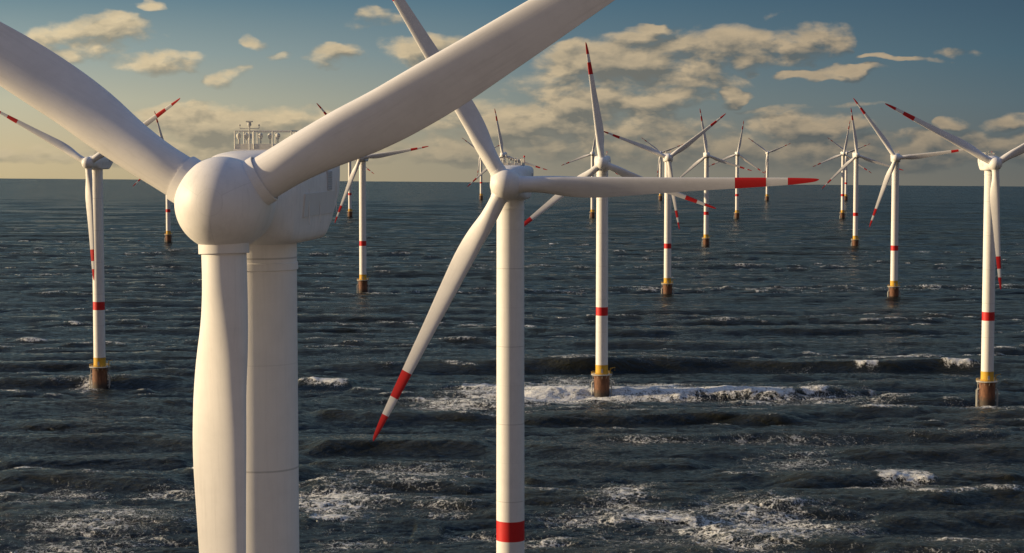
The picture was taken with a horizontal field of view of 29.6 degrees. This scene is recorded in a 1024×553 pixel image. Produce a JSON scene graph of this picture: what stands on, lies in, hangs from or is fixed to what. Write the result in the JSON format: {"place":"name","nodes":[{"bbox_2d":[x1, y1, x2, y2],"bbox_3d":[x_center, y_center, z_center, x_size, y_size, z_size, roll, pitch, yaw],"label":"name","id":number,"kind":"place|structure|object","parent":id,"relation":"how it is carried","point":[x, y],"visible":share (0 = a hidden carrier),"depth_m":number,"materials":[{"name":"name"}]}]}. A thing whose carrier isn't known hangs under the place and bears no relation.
{"place":"outdoors","nodes":[
{"label":"outdoors","id":0,"kind":"place"},
{"bbox_2d":[0,178,1023,552],"bbox_3d":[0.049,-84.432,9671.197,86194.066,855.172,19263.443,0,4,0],"label":"sea","id":1,"kind":"structure","parent":0,"point":[790,374],"depth_m":1070.88,"materials":[{"name":"liquid"}]},
{"bbox_2d":[0,98,179,388],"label":"wind turbine","id":2,"kind":"object","parent":1,"relation":"in","point":[95,164],"visible":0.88,"depth_m":1029.44,"materials":[{"name":"white paint"}]},
{"bbox_2d":[133,111,172,241],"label":"wind turbine","id":3,"kind":"object","parent":1,"relation":"in","point":[168,235],"visible":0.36,"depth_m":2656.08,"materials":[{"name":"white paint"}]},
{"bbox_2d":[0,0,613,552],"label":"wind turbine","id":4,"kind":"object","parent":1,"relation":"in","point":[250,214],"visible":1,"depth_m":144.30,"materials":[{"name":"white paint"}]},
{"bbox_2d":[347,160,373,216],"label":"wind turbine","id":5,"kind":"object","parent":1,"relation":"in","point":[350,211],"visible":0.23,"depth_m":3657.68,"materials":[{"name":"white paint"}]},
{"bbox_2d":[317,104,427,292],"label":"wind turbine","id":6,"kind":"object","parent":1,"relation":"in","point":[362,283],"visible":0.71,"depth_m":1721.70,"materials":[{"name":"white paint"}]},
{"bbox_2d":[462,138,499,199],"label":"wind turbine","id":7,"kind":"object","parent":1,"relation":"in","point":[480,164],"visible":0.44,"depth_m":4933.69,"materials":[{"name":"white paint"}]},
{"bbox_2d":[467,108,546,186],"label":"wind turbine","id":8,"kind":"object","parent":1,"relation":"in","point":[502,153],"visible":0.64,"depth_m":2529.17,"materials":[{"name":"white paint"}]},
{"bbox_2d":[561,135,617,217],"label":"wind turbine","id":9,"kind":"object","parent":1,"relation":"in","point":[592,211],"visible":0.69,"depth_m":3609.86,"materials":[{"name":"white paint"}]},
{"bbox_2d":[373,0,818,552],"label":"wind turbine","id":10,"kind":"object","parent":1,"relation":"in","point":[513,186],"visible":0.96,"depth_m":410.50,"materials":[{"name":"white paint"}]},
{"bbox_2d":[524,42,715,396],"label":"wind turbine","id":11,"kind":"object","parent":1,"relation":"in","point":[602,166],"visible":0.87,"depth_m":994.78,"materials":[{"name":"white paint"}]},
{"bbox_2d":[642,138,682,199],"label":"wind turbine","id":12,"kind":"object","parent":1,"relation":"in","point":[660,173],"visible":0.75,"depth_m":4893.19,"materials":[{"name":"white paint"}]},
{"bbox_2d":[604,113,725,293],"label":"wind turbine","id":13,"kind":"object","parent":1,"relation":"in","point":[667,283],"visible":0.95,"depth_m":1674.33,"materials":[{"name":"white paint"}]},
{"bbox_2d":[680,110,751,246],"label":"wind turbine","id":14,"kind":"object","parent":1,"relation":"in","point":[705,158],"visible":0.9,"depth_m":2542.56,"materials":[{"name":"white paint"}]},
{"bbox_2d":[710,121,764,218],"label":"wind turbine","id":15,"kind":"object","parent":1,"relation":"in","point":[737,212],"visible":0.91,"depth_m":3568.86,"materials":[{"name":"white paint"}]},
{"bbox_2d":[750,139,789,200],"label":"wind turbine","id":16,"kind":"object","parent":1,"relation":"in","point":[767,169],"visible":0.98,"depth_m":4855.05,"materials":[{"name":"white paint"}]},
{"bbox_2d":[813,122,870,218],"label":"wind turbine","id":17,"kind":"object","parent":1,"relation":"in","point":[843,155],"visible":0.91,"depth_m":3569.96,"materials":[{"name":"white paint"}]},
{"bbox_2d":[827,137,868,200],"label":"wind turbine","id":18,"kind":"object","parent":1,"relation":"in","point":[846,196],"visible":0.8,"depth_m":4856.38,"materials":[{"name":"white paint"}]},
{"bbox_2d":[823,109,901,245],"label":"wind turbine","id":19,"kind":"object","parent":1,"relation":"in","point":[856,155],"visible":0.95,"depth_m":2501.62,"materials":[{"name":"white paint"}]},
{"bbox_2d":[853,98,963,296],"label":"wind turbine","id":20,"kind":"object","parent":1,"relation":"in","point":[893,171],"visible":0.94,"depth_m":1638.08,"materials":[{"name":"white paint"}]},
{"bbox_2d":[885,103,1023,406],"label":"wind turbine","id":21,"kind":"object","parent":1,"relation":"in","point":[990,166],"visible":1,"depth_m":965.08,"materials":[{"name":"white paint"}]},
{"bbox_2d":[0,0,1023,185],"label":"sky","id":22,"kind":"structure","parent":0,"point":[793,71],"materials":[{"name":"blue"}]}
]}

